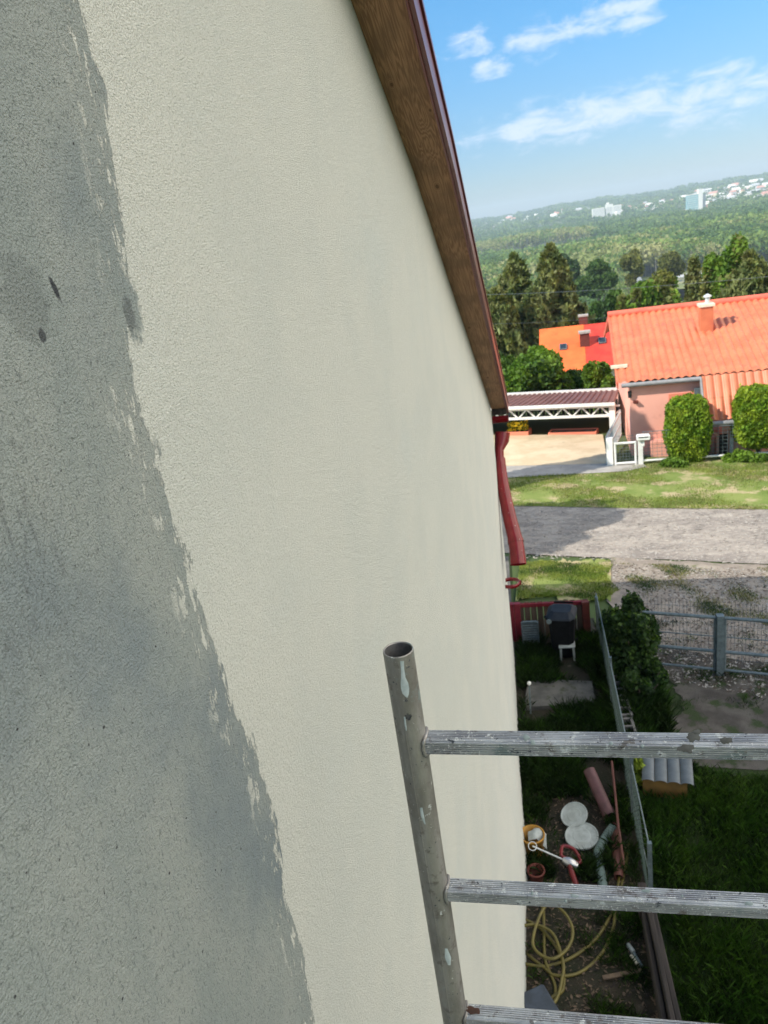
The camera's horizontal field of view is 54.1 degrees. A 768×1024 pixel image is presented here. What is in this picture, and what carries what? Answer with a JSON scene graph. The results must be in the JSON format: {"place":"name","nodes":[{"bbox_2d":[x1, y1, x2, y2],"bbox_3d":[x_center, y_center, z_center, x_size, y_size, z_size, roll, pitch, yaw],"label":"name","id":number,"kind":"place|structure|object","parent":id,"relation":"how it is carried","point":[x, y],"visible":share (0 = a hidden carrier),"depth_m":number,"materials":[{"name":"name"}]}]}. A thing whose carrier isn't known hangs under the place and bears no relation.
{"place":"outdoors","nodes":[
{"label":"outdoors","id":0,"kind":"place"},
{"bbox_2d":[505,556,516,685],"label":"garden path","id":1,"kind":"structure","parent":0,"point":[507,570],"depth_m":17.27,"materials":[{"name":"grey concrete"}]},
{"bbox_2d":[493,434,605,465],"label":"carport floor","id":2,"kind":"structure","parent":0,"point":[519,450],"depth_m":27.82,"materials":[{"name":"beige concrete"}]},
{"bbox_2d":[506,420,531,435],"bbox_3d":[5.556,-3.464,31.145,0.968,0.741,0.600,1,22,25],"label":"planter","id":3,"kind":"object","parent":2,"relation":"on","point":[516,428],"visible":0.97,"depth_m":30.98,"materials":[{"name":"yellow"}]},
{"bbox_2d":[491,386,619,426],"bbox_3d":[5.237,-3.909,32.912,10.477,2.636,4.945,1,22,25],"label":"carport","id":4,"kind":"object","parent":2,"relation":"on","point":[564,400],"visible":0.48,"depth_m":30.13,"materials":[{"name":"white metal"}]},
{"bbox_2d":[491,399,617,416],"bbox_3d":[6.561,-4.189,36.121,10.065,2.099,0.138,1,22,25],"label":"truss","id":5,"kind":"object","parent":4,"relation":"attached to","point":[563,411],"visible":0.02,"depth_m":35.11,"materials":[{"name":"wood"}]},
{"bbox_2d":[548,428,598,434],"bbox_3d":[7.629,-3.143,30.293,1.896,0.300,0.600,1,22,25],"label":"planter","id":6,"kind":"object","parent":2,"relation":"on","point":[569,431],"visible":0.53,"depth_m":30.22,"materials":[{"name":"brown"}]},
{"bbox_2d":[506,460,645,477],"bbox_3d":[2.877,-1.344,26.115,11.770,0.199,1.914,-2,21,18],"label":"concrete apron","id":7,"kind":"object","parent":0,"point":[526,470],"visible":0.39,"depth_m":25.07,"materials":[{"name":"grey concrete"}]},
{"bbox_2d":[605,410,621,465],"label":"drive gate","id":8,"kind":"structure","parent":7,"relation":"on","point":[614,430],"depth_m":25.52,"materials":[{"name":"white metal"}]},
{"bbox_2d":[514,618,656,1018],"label":"yard ground","id":9,"kind":"structure","parent":0,"point":[604,772],"depth_m":8.41,"materials":[{"name":"brown soil"}]},
{"bbox_2d":[527,681,530,713],"bbox_3d":[2.314,2.935,11.886,0.063,0.599,0.062,-4,20,12],"label":"metal rod","id":10,"kind":"object","parent":9,"relation":"on","point":[529,683],"visible":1,"depth_m":11.88,"materials":[{"name":"grey metal"}]},
{"bbox_2d":[521,620,539,643],"bbox_3d":[2.710,2.277,13.910,0.313,0.572,0.063,-4,20,12],"label":"louvre panel","id":11,"kind":"object","parent":9,"relation":"on","point":[528,635],"visible":0.83,"depth_m":13.87,"materials":[{"name":"grey plastic"}]},
{"bbox_2d":[522,825,544,857],"bbox_3d":[1.871,4.162,9.450,0.316,0.300,0.316,-4,20,12],"label":"bucket","id":12,"kind":"object","parent":9,"relation":"on","point":[526,828],"visible":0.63,"depth_m":9.37,"materials":[{"name":"plastic"}]},
{"bbox_2d":[528,828,546,848],"bbox_3d":[1.928,4.077,9.461,0.220,0.217,0.240,-4,20,12],"label":"rag","id":13,"kind":"object","parent":12,"relation":"on","point":[535,833],"visible":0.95,"depth_m":9.38,"materials":[{"name":"white fabric"}]},
{"bbox_2d":[527,863,544,881],"bbox_3d":[1.838,4.379,9.064,0.216,0.170,0.216,-4,20,12],"label":"flower pot","id":14,"kind":"object","parent":9,"relation":"on","point":[538,878],"visible":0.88,"depth_m":9.06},
{"bbox_2d":[524,984,558,1010],"bbox_3d":[1.555,4.960,7.549,0.300,0.100,0.340,-14,21,-15],"label":"plastic sheet","id":15,"kind":"object","parent":9,"relation":"on","point":[539,997],"visible":0.41,"depth_m":7.56,"materials":[{"name":"grey plastic"}]},
{"bbox_2d":[509,599,590,641],"bbox_3d":[3.098,2.039,14.053,1.457,0.868,0.177,-4,20,12],"label":"picket fence","id":16,"kind":"object","parent":9,"relation":"on","point":[583,612],"visible":0.52,"depth_m":14.04,"materials":[{"name":"red wood"}]},
{"bbox_2d":[528,841,581,883],"bbox_3d":[2.177,4.224,8.996,0.475,0.322,0.846,-20,23,-28],"label":"power mixer","id":17,"kind":"object","parent":9,"relation":"on","point":[568,862],"visible":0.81,"depth_m":9.03,"materials":[{"name":"silver metal"}]},
{"bbox_2d":[524,680,594,710],"bbox_3d":[2.901,3.036,12.467,1.130,0.150,0.799,-4,20,12],"label":"concrete slab","id":18,"kind":"object","parent":9,"relation":"on","point":[543,695],"depth_m":12.40,"materials":[{"name":"grey concrete"}]},
{"bbox_2d":[544,601,577,656],"bbox_3d":[3.199,2.127,13.535,0.563,0.930,0.698,-1,21,20],"label":"wheelie bin","id":19,"kind":"object","parent":9,"relation":"on","point":[560,619],"visible":0.89,"depth_m":13.27,"materials":[{"name":"black plastic"}]},
{"bbox_2d":[559,641,575,660],"bbox_3d":[3.268,2.490,13.416,0.285,0.318,0.214,-4,20,12],"label":"stool","id":20,"kind":"object","parent":9,"relation":"on","point":[572,646],"visible":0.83,"depth_m":13.30,"materials":[{"name":"white plastic"}]},
{"bbox_2d":[561,802,587,826],"bbox_3d":[2.476,3.944,9.797,0.345,0.159,0.345,-4,20,12],"label":"white dish","id":21,"kind":"object","parent":9,"relation":"on","point":[573,812],"visible":1,"depth_m":9.79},
{"bbox_2d":[383,641,767,1023],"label":"scaffold frame","id":22,"kind":"object","parent":9,"relation":"on","point":[419,742],"visible":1,"depth_m":1.35,"materials":[{"name":"metal"}]},
{"bbox_2d":[524,844,629,1003],"bbox_3d":[2.015,4.553,8.484,1.124,0.164,2.637,2,22,26],"label":"garden hose","id":23,"kind":"object","parent":9,"relation":"on","point":[562,976],"visible":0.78,"depth_m":8.10,"materials":[{"name":"rubber"}]},
{"bbox_2d":[513,626,642,882],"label":"weeds","id":24,"kind":"object","parent":9,"relation":"on","point":[554,775],"visible":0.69,"depth_m":10.75,"materials":[{"name":"green plant"}]},
{"bbox_2d":[565,822,598,849],"bbox_3d":[2.502,4.097,9.514,0.416,0.077,0.416,-4,20,12],"label":"white dish","id":25,"kind":"object","parent":9,"relation":"on","point":[585,834],"visible":0.97,"depth_m":9.50,"materials":[{"name":"white plastic"}]},
{"bbox_2d":[525,875,654,1017],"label":"yard tufts","id":26,"kind":"object","parent":9,"relation":"on","point":[628,920],"visible":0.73,"depth_m":8.00,"materials":[{"name":"green plant"}]},
{"bbox_2d":[524,793,657,1018],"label":"dry litter","id":27,"kind":"object","parent":9,"relation":"on","point":[589,968],"visible":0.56,"depth_m":8.15,"materials":[{"name":"brown plant"}]},
{"bbox_2d":[584,767,615,818],"bbox_3d":[2.847,3.716,9.959,0.172,0.440,0.636,-11,20,-8],"label":"drain pipe","id":28,"kind":"object","parent":9,"relation":"on","point":[598,790],"visible":0.93,"depth_m":9.90,"materials":[{"name":"red plastic"}]},
{"bbox_2d":[593,824,616,885],"bbox_3d":[2.669,4.219,9.173,0.243,0.152,1.068,0,22,23],"label":"flexible hose","id":29,"kind":"object","parent":9,"relation":"on","point":[610,827],"visible":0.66,"depth_m":9.28,"materials":[{"name":"teal plastic"}]},
{"bbox_2d":[611,821,623,879],"bbox_3d":[2.872,4.167,9.288,0.109,0.109,0.880,-3,21,15],"label":"brown pipe","id":30,"kind":"object","parent":9,"relation":"on","point":[617,860],"visible":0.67,"depth_m":9.13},
{"bbox_2d":[611,761,624,864],"bbox_3d":[3.013,3.849,9.731,0.048,0.162,1.703,-4,20,13],"label":"thin pipe","id":31,"kind":"object","parent":30,"relation":"on","point":[617,815],"visible":1,"depth_m":9.64,"materials":[{"name":"red metal"}]},
{"bbox_2d":[602,968,642,979],"bbox_3d":[2.468,4.784,7.785,0.414,0.030,0.050,-9,20,-1],"label":"wooden stick","id":32,"kind":"object","parent":9,"relation":"on","point":[612,975],"visible":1,"depth_m":7.78,"materials":[{"name":"brown wood"}]},
{"bbox_2d":[626,942,635,953],"bbox_3d":[2.634,4.664,8.057,0.051,0.051,0.131,-14,21,-14],"label":"tube","id":33,"kind":"object","parent":9,"relation":"on","point":[631,948],"visible":0.95,"depth_m":8.03,"materials":[{"name":"grey"}]},
{"bbox_2d":[628,952,638,965],"bbox_3d":[2.630,4.712,7.930,0.035,0.035,0.143,-14,20,-13],"label":"tube","id":34,"kind":"object","parent":9,"relation":"on","point":[630,955],"visible":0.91,"depth_m":7.93,"materials":[{"name":"grey"}]},
{"bbox_2d":[632,951,642,966],"bbox_3d":[2.667,4.707,7.929,0.035,0.035,0.195,-12,20,-9],"label":"tube","id":35,"kind":"object","parent":9,"relation":"on","point":[636,957],"visible":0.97,"depth_m":7.91,"materials":[{"name":"grey"}]},
{"bbox_2d":[637,882,681,1020],"bbox_3d":[2.561,5.114,6.346,0.254,0.650,4.402,-5,20,10],"label":"plank edging","id":36,"kind":"object","parent":9,"relation":"on","point":[666,1002],"visible":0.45,"depth_m":7.51,"materials":[{"name":"brown wood"}]},
{"bbox_2d":[423,0,767,218],"label":"sky","id":37,"kind":"structure","parent":0,"point":[549,102],"materials":[{"name":"blue"}]},
{"bbox_2d":[480,177,767,622],"bbox_3d":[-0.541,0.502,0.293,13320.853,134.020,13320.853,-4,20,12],"label":"ground","id":38,"kind":"structure","parent":0,"point":[541,426],"depth_m":31.06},
{"bbox_2d":[0,0,527,1023],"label":"house","id":39,"kind":"structure","parent":38,"relation":"on","point":[254,482],"depth_m":1.61,"materials":[{"name":"white paint"}]},
{"bbox_2d":[485,287,522,333],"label":"deciduous tree","id":40,"kind":"object","parent":38,"relation":"on","point":[510,300],"visible":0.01,"depth_m":57.15,"materials":[{"name":"green plant"}]},
{"bbox_2d":[499,351,514,375],"bbox_3d":[6.041,-6.778,39.735,2.377,3.349,2.363,-4,20,12],"label":"deciduous tree","id":41,"kind":"object","parent":38,"relation":"on","point":[508,359],"visible":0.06,"depth_m":38.56,"materials":[{"name":"green plant"}]},
{"bbox_2d":[487,285,529,357],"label":"spruce","id":42,"kind":"object","parent":38,"relation":"on","point":[509,338],"visible":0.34,"depth_m":55.24,"materials":[{"name":"green plant"}]},
{"bbox_2d":[496,251,532,317],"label":"spruce","id":43,"kind":"object","parent":38,"relation":"on","point":[514,278],"visible":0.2,"depth_m":59.59,"materials":[{"name":"green plant"}]},
{"bbox_2d":[475,223,598,253],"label":"pale poplars","id":44,"kind":"object","parent":38,"relation":"on","point":[537,237],"visible":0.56,"depth_m":1402.78,"materials":[{"name":"green plant"}]},
{"bbox_2d":[518,285,556,348],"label":"spruce","id":45,"kind":"object","parent":38,"relation":"on","point":[533,308],"visible":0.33,"depth_m":56.66,"materials":[{"name":"green plant"}]},
{"bbox_2d":[502,344,574,392],"bbox_3d":[7.598,-6.397,37.301,3.719,3.485,3.638,-4,20,12],"label":"deciduous tree","id":46,"kind":"object","parent":38,"relation":"on","point":[538,368],"visible":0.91,"depth_m":35.98,"materials":[{"name":"green plant"}]},
{"bbox_2d":[486,271,629,311],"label":"wood","id":47,"kind":"object","parent":38,"relation":"on","point":[621,281],"visible":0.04,"depth_m":510.60,"materials":[{"name":"green plant"}]},
{"bbox_2d":[526,241,595,327],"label":"spruce","id":48,"kind":"object","parent":38,"relation":"on","point":[555,275],"visible":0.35,"depth_m":57.22,"materials":[{"name":"green plant"}]},
{"bbox_2d":[515,558,620,600],"bbox_3d":[4.028,1.494,16.689,2.186,0.263,2.783,-4,20,12],"label":"green patch","id":49,"kind":"object","parent":38,"relation":"on","point":[542,584],"visible":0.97,"depth_m":16.58,"materials":[{"name":"green plant"}]},
{"bbox_2d":[561,253,580,281],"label":"meadow tree","id":50,"kind":"object","parent":38,"relation":"on","point":[574,266],"visible":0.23,"depth_m":247.54,"materials":[{"name":"green plant"}]},
{"bbox_2d":[566,368,582,389],"bbox_3d":[9.680,-6.024,38.338,1.948,2.527,1.665,12,28,44],"label":"bush","id":51,"kind":"object","parent":38,"relation":"on","point":[574,374],"visible":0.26,"depth_m":37.56,"materials":[{"name":"green plant"}]},
{"bbox_2d":[539,313,614,375],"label":"red roofed house","id":52,"kind":"structure","parent":38,"relation":"on","point":[581,344],"depth_m":48.62,"materials":[{"name":"orange tile"}]},
{"bbox_2d":[574,258,618,303],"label":"meadow tree","id":53,"kind":"object","parent":38,"relation":"on","point":[599,277],"visible":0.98,"depth_m":218.30,"materials":[{"name":"green plant"}]},
{"bbox_2d":[579,360,615,410],"bbox_3d":[10.428,-5.772,36.102,2.037,3.237,2.094,-4,20,12],"label":"bush","id":54,"kind":"object","parent":38,"relation":"on","point":[599,374],"visible":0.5,"depth_m":35.42,"materials":[{"name":"green plant"}]},
{"bbox_2d":[588,288,623,323],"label":"deciduous tree","id":55,"kind":"object","parent":38,"relation":"on","point":[600,309],"visible":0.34,"depth_m":87.83,"materials":[{"name":"green plant"}]},
{"bbox_2d":[592,202,621,216],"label":"hospital block","id":56,"kind":"structure","parent":38,"relation":"on","point":[611,209],"depth_m":2699.60,"materials":[{"name":"grey concrete"}]},
{"bbox_2d":[471,171,767,237],"bbox_3d":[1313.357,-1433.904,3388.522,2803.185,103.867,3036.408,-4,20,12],"label":"hill wood","id":57,"kind":"object","parent":38,"relation":"on","point":[518,221],"visible":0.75,"depth_m":3225.07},
{"bbox_2d":[475,193,767,255],"bbox_3d":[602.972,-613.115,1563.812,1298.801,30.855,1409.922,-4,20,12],"label":"wood","id":58,"kind":"object","parent":38,"relation":"on","point":[735,208],"visible":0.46,"depth_m":1529.33,"materials":[{"name":"green plant"}]},
{"bbox_2d":[478,211,767,289],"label":"river wood","id":59,"kind":"object","parent":38,"relation":"on","point":[702,241],"visible":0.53,"depth_m":721.71,"materials":[{"name":"green plant"}]},
{"bbox_2d":[595,593,652,887],"bbox_3d":[3.420,3.056,11.023,0.045,1.250,5.995,-4,20,12],"label":"fence","id":60,"kind":"object","parent":38,"relation":"on","point":[629,775],"visible":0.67,"depth_m":9.70,"materials":[{"name":"grey metal"}]},
{"bbox_2d":[614,288,641,310],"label":"deciduous tree","id":61,"kind":"object","parent":38,"relation":"on","point":[622,302],"visible":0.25,"depth_m":66.40,"materials":[{"name":"green plant"}]},
{"bbox_2d":[619,248,644,292],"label":"meadow tree","id":62,"kind":"object","parent":38,"relation":"on","point":[631,262],"visible":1,"depth_m":234.70,"materials":[{"name":"green plant"}]},
{"bbox_2d":[626,269,681,307],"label":"deciduous tree","id":63,"kind":"object","parent":38,"relation":"on","point":[659,294],"visible":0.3,"depth_m":66.94,"materials":[{"name":"green plant"}]},
{"bbox_2d":[656,250,685,275],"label":"meadow tree","id":64,"kind":"object","parent":38,"relation":"on","point":[673,261],"visible":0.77,"depth_m":256.98,"materials":[{"name":"green plant"}]},
{"bbox_2d":[604,293,767,456],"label":"pink house","id":65,"kind":"structure","parent":38,"relation":"on","point":[714,352],"depth_m":25.76,"materials":[{"name":"tile"}]},
{"bbox_2d":[719,434,727,454],"bbox_3d":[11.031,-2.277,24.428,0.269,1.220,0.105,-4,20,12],"label":"door","id":66,"kind":"structure","parent":65,"relation":"in","point":[723,446],"depth_m":24.45,"materials":[{"name":"wood"}]},
{"bbox_2d":[607,557,767,697],"bbox_3d":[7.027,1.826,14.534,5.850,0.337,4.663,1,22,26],"label":"gravel verge","id":67,"kind":"structure","parent":38,"relation":"on","point":[616,596],"depth_m":15.23,"materials":[{"name":"grey gravel"}]},
{"bbox_2d":[618,562,767,625],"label":"gravel weeds","id":68,"kind":"object","parent":67,"relation":"on","point":[705,602],"visible":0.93,"depth_m":15.38,"materials":[{"name":"green plant"}]},
{"bbox_2d":[677,271,701,282],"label":"long building","id":69,"kind":"structure","parent":38,"relation":"on","point":[681,278],"depth_m":594.14,"materials":[{"name":"grey"}]},
{"bbox_2d":[681,254,701,302],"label":"spruce","id":70,"kind":"object","parent":38,"relation":"on","point":[693,274],"visible":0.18,"depth_m":55.09,"materials":[{"name":"green plant"}]},
{"bbox_2d":[685,188,707,209],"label":"tower block","id":71,"kind":"structure","parent":38,"relation":"on","point":[697,200],"depth_m":2155.78,"materials":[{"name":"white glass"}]},
{"bbox_2d":[638,425,767,464],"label":"wire fence","id":72,"kind":"object","parent":38,"relation":"on","point":[640,454],"visible":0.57,"depth_m":24.26,"materials":[{"name":"grey metal"}]},
{"bbox_2d":[614,435,636,465],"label":"garden gate","id":73,"kind":"structure","parent":72,"relation":"attached to","point":[619,443],"depth_m":24.58,"materials":[{"name":"white metal"}]},
{"bbox_2d":[636,433,649,445],"bbox_3d":[8.358,-2.316,24.240,0.420,0.380,0.250,-3,21,15],"label":"mailbox","id":74,"kind":"object","parent":72,"relation":"attached to","point":[642,437],"visible":1,"depth_m":24.12,"materials":[{"name":"white metal"}]},
{"bbox_2d":[697,230,748,300],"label":"deciduous tree","id":75,"kind":"object","parent":38,"relation":"on","point":[719,269],"visible":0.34,"depth_m":50.27,"materials":[{"name":"green plant"}]},
{"bbox_2d":[715,248,767,298],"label":"spruce","id":76,"kind":"object","parent":38,"relation":"on","point":[753,265],"visible":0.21,"depth_m":47.21,"materials":[{"name":"green plant"}]},
{"bbox_2d":[729,383,767,451],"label":"thuja","id":77,"kind":"object","parent":38,"relation":"on","point":[749,408],"visible":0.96,"depth_m":23.09,"materials":[{"name":"green plant"}]},
{"bbox_2d":[486,276,767,294],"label":"power cable","id":78,"kind":"object","parent":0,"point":[622,288],"visible":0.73,"depth_m":30.34,"materials":[{"name":"black rubber"}]},
{"bbox_2d":[500,506,767,563],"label":"road","id":79,"kind":"structure","parent":0,"point":[605,522],"depth_m":18.97,"materials":[{"name":"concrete"}]},
{"bbox_2d":[508,457,767,509],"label":"grass verge","id":80,"kind":"object","parent":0,"point":[754,496],"depth_m":22.15,"materials":[{"name":"green plant"}]},
{"bbox_2d":[658,457,689,468],"bbox_3d":[9.266,-1.557,23.979,0.983,0.377,0.740,10,27,41],"label":"plant","id":81,"kind":"object","parent":80,"relation":"on","point":[673,462],"visible":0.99,"depth_m":23.83,"materials":[{"name":"green plant"}]},
{"bbox_2d":[662,391,713,462],"bbox_3d":[9.766,-2.628,24.201,1.514,2.464,1.509,-4,20,12],"label":"thuja","id":82,"kind":"object","parent":80,"relation":"on","point":[688,427],"visible":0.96,"depth_m":23.66,"materials":[{"name":"green plant"}]},
{"bbox_2d":[720,448,751,462],"bbox_3d":[11.147,-1.768,23.685,1.072,0.513,0.605,-4,20,12],"label":"plant","id":83,"kind":"object","parent":80,"relation":"on","point":[727,457],"visible":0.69,"depth_m":23.65,"materials":[{"name":"green plant"}]},
{"bbox_2d":[734,451,767,463],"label":"plant","id":84,"kind":"object","parent":80,"relation":"on","point":[749,456],"visible":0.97,"depth_m":23.24,"materials":[{"name":"green plant"}]},
{"bbox_2d":[633,758,645,785],"bbox_3d":[3.469,3.525,10.294,0.219,0.469,0.306,-4,20,12],"label":"lime plant","id":85,"kind":"object","parent":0,"point":[638,764],"visible":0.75,"depth_m":10.23,"materials":[{"name":"green plant"}]},
{"bbox_2d":[629,270,703,299],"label":"meadow","id":86,"kind":"structure","parent":0,"point":[681,287],"depth_m":567.78,"materials":[{"name":"green plant"}]},
{"bbox_2d":[599,642,767,1023],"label":"lawn","id":87,"kind":"structure","parent":0,"point":[677,696],"depth_m":8.70,"materials":[{"name":"green plant"}]},
{"bbox_2d":[615,681,626,697],"bbox_3d":[3.767,2.941,12.003,0.212,0.300,0.406,-4,20,12],"label":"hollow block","id":88,"kind":"object","parent":87,"relation":"on","point":[616,683],"depth_m":11.95,"materials":[{"name":"grey concrete"}]},
{"bbox_2d":[620,699,632,717],"bbox_3d":[3.686,3.120,11.547,0.200,0.300,0.400,-5,20,9],"label":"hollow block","id":89,"kind":"object","parent":87,"relation":"on","point":[625,714],"depth_m":11.39,"materials":[{"name":"grey concrete"}]},
{"bbox_2d":[623,717,636,731],"bbox_3d":[3.612,3.286,11.124,0.200,0.300,0.400,-6,20,8],"label":"hollow block","id":90,"kind":"object","parent":87,"relation":"on","point":[628,719],"depth_m":11.10,"materials":[{"name":"grey concrete"}]},
{"bbox_2d":[599,589,661,674],"bbox_3d":[4.153,2.132,12.601,1.036,1.516,1.330,-4,20,12],"label":"bush","id":91,"kind":"object","parent":87,"relation":"on","point":[631,631],"visible":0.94,"depth_m":12.30,"materials":[{"name":"green plant"}]},
{"bbox_2d":[615,649,672,704],"bbox_3d":[4.154,2.740,12.032,0.843,0.778,1.222,-4,20,12],"label":"bush","id":92,"kind":"object","parent":87,"relation":"on","point":[649,665],"visible":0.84,"depth_m":11.91,"materials":[{"name":"green plant"}]},
{"bbox_2d":[592,619,697,774],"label":"tall weeds","id":93,"kind":"object","parent":87,"relation":"on","point":[651,713],"visible":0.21,"depth_m":11.41,"materials":[{"name":"green plant"}]},
{"bbox_2d":[642,758,693,799],"bbox_3d":[3.835,3.561,10.181,0.638,0.367,0.640,-1,21,20],"label":"hutch","id":94,"kind":"object","parent":87,"relation":"on","point":[664,775],"visible":0.67,"depth_m":10.00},
{"bbox_2d":[640,597,767,662],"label":"welded fence","id":95,"kind":"object","parent":87,"relation":"on","point":[690,631],"visible":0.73,"depth_m":12.62,"materials":[{"name":"grey metal"}]},
{"bbox_2d":[654,648,767,769],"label":"bare earth","id":96,"kind":"structure","parent":87,"relation":"on","point":[714,711],"depth_m":11.64,"materials":[{"name":"soil"}]},
{"bbox_2d":[640,611,767,675],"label":"yard gate","id":97,"kind":"structure","parent":96,"relation":"on","point":[719,651],"depth_m":12.16,"materials":[{"name":"grey metal"}]},
{"bbox_2d":[657,618,767,710],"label":"path weeds","id":98,"kind":"object","parent":96,"relation":"on","point":[717,675],"visible":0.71,"depth_m":12.32,"materials":[{"name":"green plant"}]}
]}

